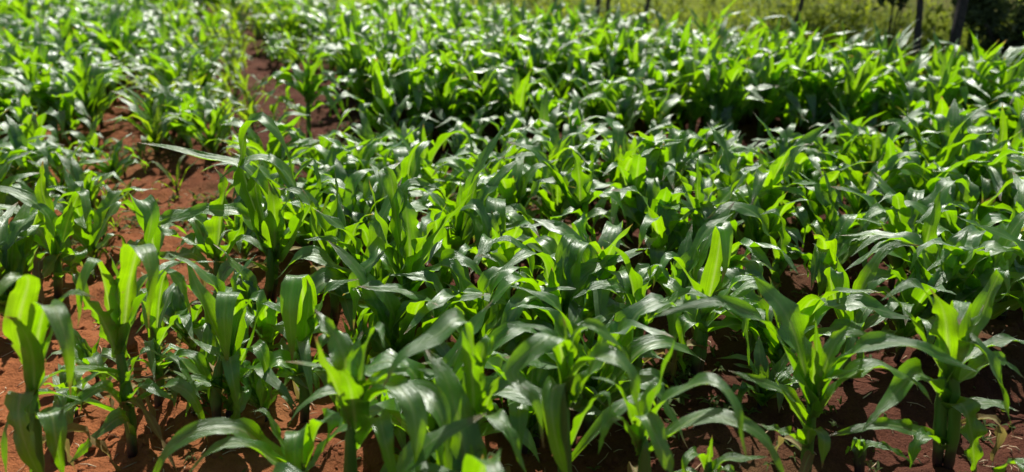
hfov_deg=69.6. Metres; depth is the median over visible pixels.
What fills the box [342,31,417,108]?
maize plant
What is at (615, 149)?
maize plant
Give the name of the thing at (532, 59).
maize plant
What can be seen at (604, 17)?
maize plant
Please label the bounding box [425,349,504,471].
maize plant
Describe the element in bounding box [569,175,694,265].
maize plant
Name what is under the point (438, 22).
maize plant
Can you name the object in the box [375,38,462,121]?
maize plant
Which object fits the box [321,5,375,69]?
maize plant
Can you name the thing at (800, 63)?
maize plant
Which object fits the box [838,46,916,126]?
maize plant
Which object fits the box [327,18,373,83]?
maize plant
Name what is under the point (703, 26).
maize plant
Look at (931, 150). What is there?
maize plant
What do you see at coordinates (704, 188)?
maize plant
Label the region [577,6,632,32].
maize plant
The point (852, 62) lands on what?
maize plant
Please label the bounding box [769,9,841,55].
maize plant
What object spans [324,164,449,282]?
maize plant
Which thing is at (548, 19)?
maize plant
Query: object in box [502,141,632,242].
maize plant
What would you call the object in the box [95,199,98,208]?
maize seedling
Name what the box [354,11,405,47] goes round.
maize plant
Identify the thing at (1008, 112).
maize plant
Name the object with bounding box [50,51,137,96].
maize plant
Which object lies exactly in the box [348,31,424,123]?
maize plant
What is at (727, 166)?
maize plant
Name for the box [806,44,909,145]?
maize plant
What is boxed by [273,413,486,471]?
maize plant
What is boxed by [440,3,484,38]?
maize plant
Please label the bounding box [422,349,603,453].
maize plant
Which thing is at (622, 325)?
maize plant
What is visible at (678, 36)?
maize plant
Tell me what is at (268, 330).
maize plant
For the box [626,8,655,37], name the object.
maize plant
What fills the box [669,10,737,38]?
maize plant
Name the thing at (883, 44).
maize plant
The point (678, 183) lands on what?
maize plant
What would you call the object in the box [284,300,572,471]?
maize plant
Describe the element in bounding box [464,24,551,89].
maize plant
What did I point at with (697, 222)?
maize plant
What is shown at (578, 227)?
maize plant
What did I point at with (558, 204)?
maize plant
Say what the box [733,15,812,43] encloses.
maize plant
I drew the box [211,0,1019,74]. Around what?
meadow grass
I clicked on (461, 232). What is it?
maize plant
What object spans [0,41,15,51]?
maize plant
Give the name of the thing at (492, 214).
maize plant
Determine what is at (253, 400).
maize plant
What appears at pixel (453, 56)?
maize plant
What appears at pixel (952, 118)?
maize plant
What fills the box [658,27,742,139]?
maize plant
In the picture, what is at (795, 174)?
maize plant
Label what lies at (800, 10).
wooden post
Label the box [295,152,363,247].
maize plant
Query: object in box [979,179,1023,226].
maize plant
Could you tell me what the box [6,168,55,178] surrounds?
maize seedling
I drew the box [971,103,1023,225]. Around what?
maize plant
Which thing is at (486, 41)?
maize plant
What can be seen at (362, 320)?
maize plant
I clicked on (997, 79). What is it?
maize plant
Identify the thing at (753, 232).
maize plant
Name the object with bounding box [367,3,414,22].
maize plant
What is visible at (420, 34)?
maize plant
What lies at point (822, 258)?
maize plant
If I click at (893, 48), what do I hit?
maize plant
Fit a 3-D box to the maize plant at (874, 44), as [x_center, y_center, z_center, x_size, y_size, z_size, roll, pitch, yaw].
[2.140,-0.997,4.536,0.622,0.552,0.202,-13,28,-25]
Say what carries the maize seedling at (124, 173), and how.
on the ground at (852, 394)
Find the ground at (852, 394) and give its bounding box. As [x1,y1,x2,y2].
[0,0,1023,471]
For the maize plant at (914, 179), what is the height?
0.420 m
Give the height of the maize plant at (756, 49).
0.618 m
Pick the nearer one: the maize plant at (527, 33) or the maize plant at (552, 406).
the maize plant at (552, 406)
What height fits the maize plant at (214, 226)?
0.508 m
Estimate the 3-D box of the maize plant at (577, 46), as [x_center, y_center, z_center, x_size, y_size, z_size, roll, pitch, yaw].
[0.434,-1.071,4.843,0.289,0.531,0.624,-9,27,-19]
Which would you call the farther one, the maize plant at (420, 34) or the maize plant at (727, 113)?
the maize plant at (420, 34)
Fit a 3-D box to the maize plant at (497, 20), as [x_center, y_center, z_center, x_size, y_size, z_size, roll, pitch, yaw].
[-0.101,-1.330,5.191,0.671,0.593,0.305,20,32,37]
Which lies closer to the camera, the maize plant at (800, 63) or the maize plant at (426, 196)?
the maize plant at (426, 196)
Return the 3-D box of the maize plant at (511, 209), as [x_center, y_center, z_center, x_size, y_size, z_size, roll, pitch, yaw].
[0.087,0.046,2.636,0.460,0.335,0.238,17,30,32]
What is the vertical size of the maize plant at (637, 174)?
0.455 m
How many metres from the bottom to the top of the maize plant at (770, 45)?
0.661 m
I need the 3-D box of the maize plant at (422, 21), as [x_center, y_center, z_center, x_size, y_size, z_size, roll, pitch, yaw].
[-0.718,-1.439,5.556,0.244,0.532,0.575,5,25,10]
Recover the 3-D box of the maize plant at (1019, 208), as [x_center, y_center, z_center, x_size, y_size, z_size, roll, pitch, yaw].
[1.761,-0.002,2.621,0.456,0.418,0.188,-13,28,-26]
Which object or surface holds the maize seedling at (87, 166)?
on the ground at (852, 394)
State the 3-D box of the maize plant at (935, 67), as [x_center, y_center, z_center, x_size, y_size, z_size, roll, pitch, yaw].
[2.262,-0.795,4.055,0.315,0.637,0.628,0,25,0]
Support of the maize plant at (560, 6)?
on the ground at (852, 394)
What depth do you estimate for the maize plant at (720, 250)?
2.07 m
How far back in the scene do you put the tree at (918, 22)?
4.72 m
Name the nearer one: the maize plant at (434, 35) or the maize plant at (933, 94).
the maize plant at (933, 94)
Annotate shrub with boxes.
[869,0,909,46]
[940,0,1023,65]
[949,0,1005,51]
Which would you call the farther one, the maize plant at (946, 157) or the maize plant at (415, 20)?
the maize plant at (415, 20)
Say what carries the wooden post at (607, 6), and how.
on the ground at (852, 394)
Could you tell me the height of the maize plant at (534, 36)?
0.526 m
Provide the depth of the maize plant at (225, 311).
1.86 m
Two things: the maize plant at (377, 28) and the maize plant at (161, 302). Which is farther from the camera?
the maize plant at (377, 28)
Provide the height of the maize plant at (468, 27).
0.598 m
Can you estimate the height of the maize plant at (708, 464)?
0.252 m
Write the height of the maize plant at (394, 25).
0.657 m
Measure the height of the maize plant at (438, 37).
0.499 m
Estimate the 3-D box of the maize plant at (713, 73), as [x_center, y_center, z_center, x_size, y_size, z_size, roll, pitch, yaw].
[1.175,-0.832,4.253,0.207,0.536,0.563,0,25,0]
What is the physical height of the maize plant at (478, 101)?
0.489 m
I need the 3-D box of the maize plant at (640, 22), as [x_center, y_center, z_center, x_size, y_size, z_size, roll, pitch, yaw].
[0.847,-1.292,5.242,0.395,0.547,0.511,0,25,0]
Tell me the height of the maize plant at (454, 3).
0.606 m
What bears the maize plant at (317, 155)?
on the ground at (852, 394)
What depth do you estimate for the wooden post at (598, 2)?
6.07 m
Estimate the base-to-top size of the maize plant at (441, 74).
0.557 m
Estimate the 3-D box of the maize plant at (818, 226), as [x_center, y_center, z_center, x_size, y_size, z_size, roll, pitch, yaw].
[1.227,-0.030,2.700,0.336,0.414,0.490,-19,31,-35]
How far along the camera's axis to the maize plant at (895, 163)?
2.95 m
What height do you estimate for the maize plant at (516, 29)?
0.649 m
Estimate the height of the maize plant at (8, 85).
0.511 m
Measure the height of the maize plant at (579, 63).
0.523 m
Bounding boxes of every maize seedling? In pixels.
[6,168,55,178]
[61,145,106,170]
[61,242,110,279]
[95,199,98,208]
[101,177,121,211]
[105,156,133,176]
[108,210,128,231]
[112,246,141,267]
[117,178,142,209]
[146,154,199,196]
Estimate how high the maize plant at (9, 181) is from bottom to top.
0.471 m
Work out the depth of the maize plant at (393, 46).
4.47 m
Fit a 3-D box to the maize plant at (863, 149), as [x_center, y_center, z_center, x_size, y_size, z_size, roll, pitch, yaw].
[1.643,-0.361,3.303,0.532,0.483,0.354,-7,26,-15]
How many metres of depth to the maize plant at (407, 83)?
3.96 m
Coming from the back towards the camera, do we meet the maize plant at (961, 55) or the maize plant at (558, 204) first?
the maize plant at (961, 55)
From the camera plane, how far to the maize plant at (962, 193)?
2.78 m
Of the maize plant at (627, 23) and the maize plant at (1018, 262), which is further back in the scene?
the maize plant at (627, 23)
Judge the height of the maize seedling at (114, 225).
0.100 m
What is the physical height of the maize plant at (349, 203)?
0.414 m
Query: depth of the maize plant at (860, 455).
1.79 m
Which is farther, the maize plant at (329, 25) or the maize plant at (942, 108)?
the maize plant at (329, 25)
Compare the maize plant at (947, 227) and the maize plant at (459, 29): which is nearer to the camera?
the maize plant at (947, 227)
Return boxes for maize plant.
[0,38,30,89]
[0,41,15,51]
[0,59,15,95]
[0,63,41,123]
[0,77,44,129]
[0,146,57,216]
[0,150,38,203]
[0,161,90,304]
[0,202,82,314]
[0,204,19,225]
[0,272,120,471]
[1,244,212,471]
[5,64,72,143]
[8,191,80,274]
[15,20,71,97]
[26,38,134,140]
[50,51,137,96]
[63,168,147,267]
[106,268,211,411]
[119,193,211,284]
[132,168,281,287]
[136,286,206,350]
[137,112,325,302]
[153,408,340,471]
[168,252,296,436]
[189,337,319,421]
[202,111,306,178]
[204,131,322,202]
[212,244,294,352]
[222,145,324,198]
[232,152,359,246]
[241,275,357,422]
[251,46,352,137]
[258,109,370,177]
[263,162,399,268]
[270,138,372,218]
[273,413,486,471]
[276,283,406,390]
[277,175,373,335]
[277,178,441,340]
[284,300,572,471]
[287,126,417,186]
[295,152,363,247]
[303,8,350,75]
[306,29,388,115]
[310,8,380,74]
[313,10,367,92]
[314,309,451,471]
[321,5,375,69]
[322,31,391,126]
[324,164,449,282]
[326,6,382,66]
[326,133,444,218]
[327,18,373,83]
[327,240,488,379]
[331,52,419,141]
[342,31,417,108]
[343,21,382,85]
[346,29,381,82]
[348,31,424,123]
[348,165,481,342]
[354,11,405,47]
[358,258,574,350]
[363,8,411,55]
[366,52,451,143]
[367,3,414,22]
[369,7,389,36]
[369,10,426,33]
[369,125,501,197]
[370,133,441,211]
[370,355,409,449]
[372,5,416,41]
[373,39,420,52]
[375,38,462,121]
[375,124,472,169]
[377,27,422,42]
[380,4,422,53]
[382,307,525,471]
[385,34,439,117]
[386,32,470,115]
[387,209,476,318]
[391,64,493,149]
[394,32,479,119]
[399,8,440,27]
[400,367,502,412]
[402,14,442,34]
[406,19,450,49]
[407,172,507,219]
[408,124,541,256]
[412,12,435,37]
[418,9,484,48]
[418,27,487,52]
[421,12,449,55]
[422,41,511,122]
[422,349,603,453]
[424,33,512,120]
[425,0,454,21]
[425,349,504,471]
[426,24,482,77]
[426,40,494,71]
[426,59,513,137]
[431,121,551,215]
[436,0,471,37]
[439,12,492,40]
[439,30,516,115]
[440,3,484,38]
[441,19,492,37]
[441,31,517,81]
[447,0,465,11]
[448,0,511,30]
[452,18,485,53]
[452,196,557,294]
[455,0,514,36]
[458,234,648,370]
[461,34,521,84]
[463,2,523,40]
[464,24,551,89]
[473,156,558,241]
[474,212,628,286]
[477,235,585,333]
[479,18,538,71]
[481,63,530,153]
[484,1,531,52]
[486,349,622,447]
[487,32,564,79]
[488,20,531,62]
[489,286,703,445]
[497,33,564,116]
[498,1,561,33]
[499,129,604,208]
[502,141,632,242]
[502,159,603,225]
[504,318,658,471]
[506,203,595,279]
[507,0,542,47]
[516,21,564,86]
[517,0,557,56]
[521,36,566,88]
[529,218,631,342]
[535,1,569,21]
[536,9,570,59]
[537,21,580,89]
[541,10,600,38]
[548,17,618,57]
[552,33,607,99]
[557,36,641,88]
[558,13,624,41]
[559,33,595,108]
[562,0,600,32]
[567,4,617,56]
[568,12,611,26]
[568,241,734,377]
[569,22,613,84]
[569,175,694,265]
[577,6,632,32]
[577,17,662,98]
[581,3,635,58]
[581,320,670,406]
[582,32,658,67]
[583,116,695,180]
[585,9,655,59]
[589,131,680,242]
[592,339,783,471]
[598,121,684,229]
[605,15,633,62]
[605,37,671,90]
[607,30,661,85]
[608,18,680,59]
[611,186,704,285]
[614,202,770,356]
[617,23,663,52]
[620,47,698,93]
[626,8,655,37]
[626,14,678,48]
[629,12,655,42]
[632,128,708,190]
[633,124,725,192]
[642,32,681,93]
[644,30,710,93]
[646,276,977,471]
[647,221,759,382]
[648,17,706,120]
[649,8,685,37]
[650,29,699,52]
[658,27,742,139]
[661,164,791,225]
[662,152,749,255]
[664,31,748,92]
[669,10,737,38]
[674,201,797,332]
[674,437,766,471]
[676,16,743,115]
[676,41,776,151]
[679,0,742,43]
[683,123,793,221]
[689,19,732,56]
[690,263,910,411]
[698,43,749,134]
[701,25,764,63]
[704,52,784,130]
[707,202,808,300]
[712,20,757,48]
[722,6,803,52]
[722,112,844,218]
[723,12,787,47]
[725,23,804,125]
[727,43,803,145]
[728,31,796,123]
[732,181,812,262]
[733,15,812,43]
[745,20,825,83]
[752,121,833,254]
[759,30,813,132]
[759,47,863,145]
[761,14,857,66]
[763,126,874,202]
[766,160,865,239]
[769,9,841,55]
[773,168,896,271]
[777,32,831,129]
[784,149,932,228]
[786,213,904,296]
[791,37,870,74]
[800,36,845,134]
[804,28,874,66]
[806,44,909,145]
[807,21,881,121]
[811,103,944,185]
[824,241,920,381]
[825,42,895,107]
[829,269,1023,471]
[830,178,978,288]
[832,20,925,114]
[833,28,892,64]
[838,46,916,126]
[839,224,1023,352]
[845,437,909,471]
[848,172,979,275]
[851,188,983,276]
[863,44,944,143]
[865,154,987,200]
[867,136,908,207]
[869,39,955,106]
[873,19,926,125]
[873,101,1021,175]
[877,251,966,362]
[880,190,1011,270]
[901,107,993,162]
[902,98,1018,165]
[904,45,992,137]
[906,28,982,135]
[907,96,977,147]
[908,211,1023,318]
[916,38,974,85]
[918,40,1023,121]
[920,79,1017,158]
[921,125,1023,203]
[927,160,1023,226]
[954,52,1023,138]
[955,173,1023,319]
[956,34,998,100]
[956,50,1023,122]
[968,28,1023,104]
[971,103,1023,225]
[973,224,1023,313]
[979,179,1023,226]
[980,92,1023,146]
[985,107,1023,205]
[988,78,1023,122]
[992,137,1023,204]
[993,458,1023,471]
[995,50,1023,83]
[999,32,1023,71]
[1002,201,1023,222]
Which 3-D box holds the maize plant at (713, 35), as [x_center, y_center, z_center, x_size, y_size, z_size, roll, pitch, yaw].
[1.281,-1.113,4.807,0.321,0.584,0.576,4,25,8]
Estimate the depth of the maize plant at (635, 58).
4.52 m
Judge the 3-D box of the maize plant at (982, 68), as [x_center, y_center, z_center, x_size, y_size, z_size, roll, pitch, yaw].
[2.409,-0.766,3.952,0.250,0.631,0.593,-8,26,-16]
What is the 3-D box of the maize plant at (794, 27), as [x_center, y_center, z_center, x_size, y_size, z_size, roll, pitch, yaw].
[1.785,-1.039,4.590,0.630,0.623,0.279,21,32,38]
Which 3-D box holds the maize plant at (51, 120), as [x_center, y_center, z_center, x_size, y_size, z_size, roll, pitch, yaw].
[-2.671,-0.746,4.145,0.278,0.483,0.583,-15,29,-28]
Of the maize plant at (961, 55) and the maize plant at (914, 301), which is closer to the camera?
the maize plant at (914, 301)
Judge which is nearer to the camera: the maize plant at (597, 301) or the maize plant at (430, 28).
the maize plant at (597, 301)
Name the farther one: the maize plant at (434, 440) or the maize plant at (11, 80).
the maize plant at (11, 80)
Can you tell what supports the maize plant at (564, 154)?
on the ground at (852, 394)
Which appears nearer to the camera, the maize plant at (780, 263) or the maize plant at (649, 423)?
the maize plant at (649, 423)
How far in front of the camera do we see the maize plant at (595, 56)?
4.57 m
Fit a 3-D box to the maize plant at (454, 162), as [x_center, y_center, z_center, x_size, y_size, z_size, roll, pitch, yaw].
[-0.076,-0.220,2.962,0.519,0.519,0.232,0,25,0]
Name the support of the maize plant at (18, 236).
on the ground at (852, 394)
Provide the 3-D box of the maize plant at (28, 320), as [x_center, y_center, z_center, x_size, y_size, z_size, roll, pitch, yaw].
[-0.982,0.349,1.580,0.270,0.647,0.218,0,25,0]
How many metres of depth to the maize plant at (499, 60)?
4.53 m
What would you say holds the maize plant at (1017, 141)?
on the ground at (852, 394)
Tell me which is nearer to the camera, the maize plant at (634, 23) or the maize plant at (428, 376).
the maize plant at (428, 376)
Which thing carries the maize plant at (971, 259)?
on the ground at (852, 394)
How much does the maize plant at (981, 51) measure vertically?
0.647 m
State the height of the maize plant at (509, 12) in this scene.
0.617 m
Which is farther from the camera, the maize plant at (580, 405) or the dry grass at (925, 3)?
the dry grass at (925, 3)
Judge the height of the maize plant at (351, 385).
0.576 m
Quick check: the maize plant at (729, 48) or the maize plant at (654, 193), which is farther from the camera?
the maize plant at (729, 48)
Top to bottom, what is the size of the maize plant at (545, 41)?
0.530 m
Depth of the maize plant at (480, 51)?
4.26 m
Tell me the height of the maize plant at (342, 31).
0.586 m
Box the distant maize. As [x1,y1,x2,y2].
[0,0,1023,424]
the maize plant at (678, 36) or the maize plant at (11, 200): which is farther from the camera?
the maize plant at (678, 36)
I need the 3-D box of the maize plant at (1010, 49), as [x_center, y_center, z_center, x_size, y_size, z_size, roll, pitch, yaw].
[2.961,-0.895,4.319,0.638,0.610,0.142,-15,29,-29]
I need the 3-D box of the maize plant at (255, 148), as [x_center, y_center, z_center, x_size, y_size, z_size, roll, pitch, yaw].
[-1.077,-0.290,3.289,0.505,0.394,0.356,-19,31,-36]
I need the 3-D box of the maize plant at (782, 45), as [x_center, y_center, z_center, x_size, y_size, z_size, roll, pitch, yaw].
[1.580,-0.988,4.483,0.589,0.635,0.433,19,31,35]
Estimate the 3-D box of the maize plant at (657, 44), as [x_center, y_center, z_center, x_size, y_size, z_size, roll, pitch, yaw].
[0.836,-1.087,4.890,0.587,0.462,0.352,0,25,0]
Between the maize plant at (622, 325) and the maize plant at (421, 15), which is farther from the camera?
the maize plant at (421, 15)
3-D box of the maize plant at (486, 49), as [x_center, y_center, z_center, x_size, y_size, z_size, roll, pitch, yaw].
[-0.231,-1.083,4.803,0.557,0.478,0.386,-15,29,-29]
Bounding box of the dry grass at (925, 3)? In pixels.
[640,0,1023,34]
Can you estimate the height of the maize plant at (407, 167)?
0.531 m
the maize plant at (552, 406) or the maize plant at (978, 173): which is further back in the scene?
the maize plant at (978, 173)
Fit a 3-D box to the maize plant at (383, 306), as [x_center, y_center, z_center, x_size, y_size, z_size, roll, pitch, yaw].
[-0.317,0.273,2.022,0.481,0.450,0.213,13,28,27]
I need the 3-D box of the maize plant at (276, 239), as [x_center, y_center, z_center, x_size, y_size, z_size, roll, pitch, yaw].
[-0.880,-0.054,2.386,0.551,0.684,0.325,-11,27,-22]
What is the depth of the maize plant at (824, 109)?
4.03 m
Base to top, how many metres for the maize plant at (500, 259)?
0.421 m
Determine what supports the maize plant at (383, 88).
on the ground at (852, 394)
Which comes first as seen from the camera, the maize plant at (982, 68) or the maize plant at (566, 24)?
the maize plant at (982, 68)
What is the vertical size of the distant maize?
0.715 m
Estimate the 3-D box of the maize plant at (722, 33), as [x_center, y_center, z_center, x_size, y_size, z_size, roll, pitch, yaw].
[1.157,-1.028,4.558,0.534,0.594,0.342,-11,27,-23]
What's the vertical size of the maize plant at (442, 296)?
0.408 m
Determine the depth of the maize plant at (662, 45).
4.90 m
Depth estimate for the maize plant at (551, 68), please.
4.66 m
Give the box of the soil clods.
[0,37,1023,471]
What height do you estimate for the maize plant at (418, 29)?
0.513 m
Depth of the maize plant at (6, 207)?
2.65 m
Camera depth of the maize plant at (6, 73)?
4.37 m
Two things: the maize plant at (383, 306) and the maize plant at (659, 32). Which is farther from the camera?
the maize plant at (659, 32)
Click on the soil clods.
(542, 459)
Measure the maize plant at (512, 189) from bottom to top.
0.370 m
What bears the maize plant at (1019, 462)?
on the ground at (852, 394)
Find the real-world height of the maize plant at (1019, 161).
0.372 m
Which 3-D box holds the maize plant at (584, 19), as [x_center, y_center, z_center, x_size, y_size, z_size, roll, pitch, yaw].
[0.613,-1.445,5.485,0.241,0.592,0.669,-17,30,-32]
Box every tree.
[913,0,923,58]
[947,0,968,53]
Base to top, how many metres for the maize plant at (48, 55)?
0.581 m
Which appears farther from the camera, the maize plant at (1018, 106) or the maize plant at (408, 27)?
the maize plant at (408, 27)
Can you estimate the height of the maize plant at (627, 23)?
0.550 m
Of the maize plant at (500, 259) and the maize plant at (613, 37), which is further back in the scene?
the maize plant at (613, 37)
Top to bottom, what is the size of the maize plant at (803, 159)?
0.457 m
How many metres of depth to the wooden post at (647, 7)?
5.82 m
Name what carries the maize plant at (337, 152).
on the ground at (852, 394)
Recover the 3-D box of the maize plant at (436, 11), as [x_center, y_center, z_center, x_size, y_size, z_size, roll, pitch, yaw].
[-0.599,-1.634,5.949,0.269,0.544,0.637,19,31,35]
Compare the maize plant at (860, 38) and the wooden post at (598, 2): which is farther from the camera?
the wooden post at (598, 2)
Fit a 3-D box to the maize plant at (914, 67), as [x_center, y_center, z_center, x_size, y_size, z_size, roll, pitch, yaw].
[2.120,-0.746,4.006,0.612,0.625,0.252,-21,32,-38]
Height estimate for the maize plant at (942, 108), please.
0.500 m
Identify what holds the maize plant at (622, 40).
on the ground at (852, 394)
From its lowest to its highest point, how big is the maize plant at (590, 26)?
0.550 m
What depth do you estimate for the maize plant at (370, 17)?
5.45 m
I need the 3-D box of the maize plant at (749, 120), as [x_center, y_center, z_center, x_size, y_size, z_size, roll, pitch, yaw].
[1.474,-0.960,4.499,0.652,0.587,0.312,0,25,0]
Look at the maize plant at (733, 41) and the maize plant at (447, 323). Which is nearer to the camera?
the maize plant at (447, 323)
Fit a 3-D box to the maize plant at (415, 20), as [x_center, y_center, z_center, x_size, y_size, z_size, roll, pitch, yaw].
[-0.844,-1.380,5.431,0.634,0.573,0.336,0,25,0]
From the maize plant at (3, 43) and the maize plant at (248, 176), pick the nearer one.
the maize plant at (248, 176)
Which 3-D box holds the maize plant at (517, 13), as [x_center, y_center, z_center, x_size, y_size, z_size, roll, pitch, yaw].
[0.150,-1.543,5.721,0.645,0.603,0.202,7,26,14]
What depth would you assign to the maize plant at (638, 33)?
5.00 m
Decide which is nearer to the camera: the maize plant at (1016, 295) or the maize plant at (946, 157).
the maize plant at (1016, 295)
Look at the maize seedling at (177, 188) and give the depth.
3.52 m
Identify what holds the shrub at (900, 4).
on the ground at (852, 394)
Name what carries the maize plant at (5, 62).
on the ground at (852, 394)
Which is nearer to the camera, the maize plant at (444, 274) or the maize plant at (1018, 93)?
the maize plant at (444, 274)
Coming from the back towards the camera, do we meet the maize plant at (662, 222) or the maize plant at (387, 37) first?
the maize plant at (387, 37)
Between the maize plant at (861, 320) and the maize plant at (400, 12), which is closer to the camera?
the maize plant at (861, 320)
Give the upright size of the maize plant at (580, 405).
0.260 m
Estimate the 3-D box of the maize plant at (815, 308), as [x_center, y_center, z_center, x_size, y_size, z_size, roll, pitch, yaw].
[0.795,0.269,2.076,0.566,0.430,0.348,6,26,13]
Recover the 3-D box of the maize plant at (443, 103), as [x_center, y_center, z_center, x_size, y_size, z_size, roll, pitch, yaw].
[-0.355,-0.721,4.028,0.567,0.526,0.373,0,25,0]
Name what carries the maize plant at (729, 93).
on the ground at (852, 394)
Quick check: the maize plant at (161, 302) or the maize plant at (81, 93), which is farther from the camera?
the maize plant at (81, 93)
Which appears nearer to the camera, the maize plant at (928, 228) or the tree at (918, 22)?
the maize plant at (928, 228)
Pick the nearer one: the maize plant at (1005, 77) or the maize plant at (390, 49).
the maize plant at (1005, 77)
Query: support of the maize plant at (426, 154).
on the ground at (852, 394)
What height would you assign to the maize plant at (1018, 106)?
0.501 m
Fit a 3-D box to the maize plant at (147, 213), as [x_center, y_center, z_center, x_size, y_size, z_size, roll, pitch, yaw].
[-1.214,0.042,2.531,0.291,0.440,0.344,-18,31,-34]
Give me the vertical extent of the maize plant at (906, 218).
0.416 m
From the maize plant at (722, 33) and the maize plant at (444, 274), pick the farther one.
the maize plant at (722, 33)
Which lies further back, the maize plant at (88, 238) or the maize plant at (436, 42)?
the maize plant at (436, 42)
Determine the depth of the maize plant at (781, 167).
2.79 m
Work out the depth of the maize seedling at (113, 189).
3.35 m
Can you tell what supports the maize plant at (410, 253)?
on the ground at (852, 394)
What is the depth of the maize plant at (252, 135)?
3.40 m
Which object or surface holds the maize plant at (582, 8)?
on the ground at (852, 394)
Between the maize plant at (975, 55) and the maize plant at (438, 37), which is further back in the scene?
the maize plant at (438, 37)
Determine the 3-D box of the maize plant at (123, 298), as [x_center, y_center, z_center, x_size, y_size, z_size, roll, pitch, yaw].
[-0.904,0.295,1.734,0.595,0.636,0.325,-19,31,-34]
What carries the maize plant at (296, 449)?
on the ground at (852, 394)
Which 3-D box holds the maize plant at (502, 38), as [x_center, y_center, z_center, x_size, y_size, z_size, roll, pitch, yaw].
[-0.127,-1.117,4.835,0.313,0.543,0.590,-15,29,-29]
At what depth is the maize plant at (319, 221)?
2.32 m
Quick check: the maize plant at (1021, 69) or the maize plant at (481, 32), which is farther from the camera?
the maize plant at (481, 32)
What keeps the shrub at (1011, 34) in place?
on the ground at (852, 394)
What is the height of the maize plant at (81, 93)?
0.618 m
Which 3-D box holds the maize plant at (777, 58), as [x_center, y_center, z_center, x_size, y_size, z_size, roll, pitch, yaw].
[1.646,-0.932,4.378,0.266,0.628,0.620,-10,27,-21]
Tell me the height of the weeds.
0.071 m
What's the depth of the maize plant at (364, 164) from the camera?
3.02 m
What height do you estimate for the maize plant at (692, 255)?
0.442 m
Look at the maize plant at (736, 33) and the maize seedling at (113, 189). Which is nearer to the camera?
the maize seedling at (113, 189)
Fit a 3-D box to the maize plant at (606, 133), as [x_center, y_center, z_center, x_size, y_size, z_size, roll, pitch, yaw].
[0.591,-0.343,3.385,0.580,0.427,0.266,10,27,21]
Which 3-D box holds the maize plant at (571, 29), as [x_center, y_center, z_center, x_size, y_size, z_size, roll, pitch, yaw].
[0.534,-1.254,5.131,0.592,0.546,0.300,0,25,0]
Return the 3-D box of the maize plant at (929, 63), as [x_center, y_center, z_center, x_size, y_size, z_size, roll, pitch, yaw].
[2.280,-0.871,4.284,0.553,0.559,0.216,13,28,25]
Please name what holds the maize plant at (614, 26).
on the ground at (852, 394)
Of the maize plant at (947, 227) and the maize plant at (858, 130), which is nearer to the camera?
the maize plant at (947, 227)
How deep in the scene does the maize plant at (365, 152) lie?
3.17 m
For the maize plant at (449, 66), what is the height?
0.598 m
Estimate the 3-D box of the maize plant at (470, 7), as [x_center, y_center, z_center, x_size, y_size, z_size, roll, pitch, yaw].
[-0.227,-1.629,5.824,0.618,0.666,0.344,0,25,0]
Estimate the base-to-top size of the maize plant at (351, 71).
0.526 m
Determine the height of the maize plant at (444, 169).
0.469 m
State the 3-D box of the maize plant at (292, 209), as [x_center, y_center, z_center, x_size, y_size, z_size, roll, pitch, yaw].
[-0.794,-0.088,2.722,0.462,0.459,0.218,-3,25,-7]
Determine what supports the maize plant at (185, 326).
on the ground at (852, 394)
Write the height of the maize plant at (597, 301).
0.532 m
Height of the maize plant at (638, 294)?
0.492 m
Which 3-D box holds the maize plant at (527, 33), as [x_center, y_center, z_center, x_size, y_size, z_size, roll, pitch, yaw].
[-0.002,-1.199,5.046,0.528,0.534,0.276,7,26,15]
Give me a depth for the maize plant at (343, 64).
4.69 m
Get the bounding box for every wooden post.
[595,0,600,18]
[606,0,609,19]
[644,0,649,22]
[791,0,803,38]
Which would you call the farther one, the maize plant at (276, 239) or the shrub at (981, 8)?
the shrub at (981, 8)
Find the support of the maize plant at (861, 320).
on the ground at (852, 394)
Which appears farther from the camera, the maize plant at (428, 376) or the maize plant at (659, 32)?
the maize plant at (659, 32)
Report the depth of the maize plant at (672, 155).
3.05 m
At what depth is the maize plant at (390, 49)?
4.57 m
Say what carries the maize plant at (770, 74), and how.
on the ground at (852, 394)
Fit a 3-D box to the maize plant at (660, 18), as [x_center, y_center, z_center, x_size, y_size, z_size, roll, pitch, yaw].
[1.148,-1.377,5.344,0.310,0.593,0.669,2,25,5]
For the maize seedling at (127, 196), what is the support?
on the ground at (852, 394)
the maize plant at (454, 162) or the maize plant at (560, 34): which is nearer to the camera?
the maize plant at (454, 162)
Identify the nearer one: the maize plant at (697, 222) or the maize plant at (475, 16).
the maize plant at (697, 222)
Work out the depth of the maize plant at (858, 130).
3.23 m
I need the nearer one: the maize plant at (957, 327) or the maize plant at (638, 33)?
the maize plant at (957, 327)
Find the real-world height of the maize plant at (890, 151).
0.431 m
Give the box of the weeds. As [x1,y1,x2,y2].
[35,74,1023,471]
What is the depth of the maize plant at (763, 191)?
2.80 m
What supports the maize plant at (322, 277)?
on the ground at (852, 394)
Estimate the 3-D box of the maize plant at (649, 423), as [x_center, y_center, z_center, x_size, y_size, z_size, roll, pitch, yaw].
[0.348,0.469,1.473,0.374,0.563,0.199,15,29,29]
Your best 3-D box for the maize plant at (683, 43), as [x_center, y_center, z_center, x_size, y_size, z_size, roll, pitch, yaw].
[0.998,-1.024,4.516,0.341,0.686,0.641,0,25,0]
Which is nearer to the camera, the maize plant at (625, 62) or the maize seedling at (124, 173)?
the maize seedling at (124, 173)

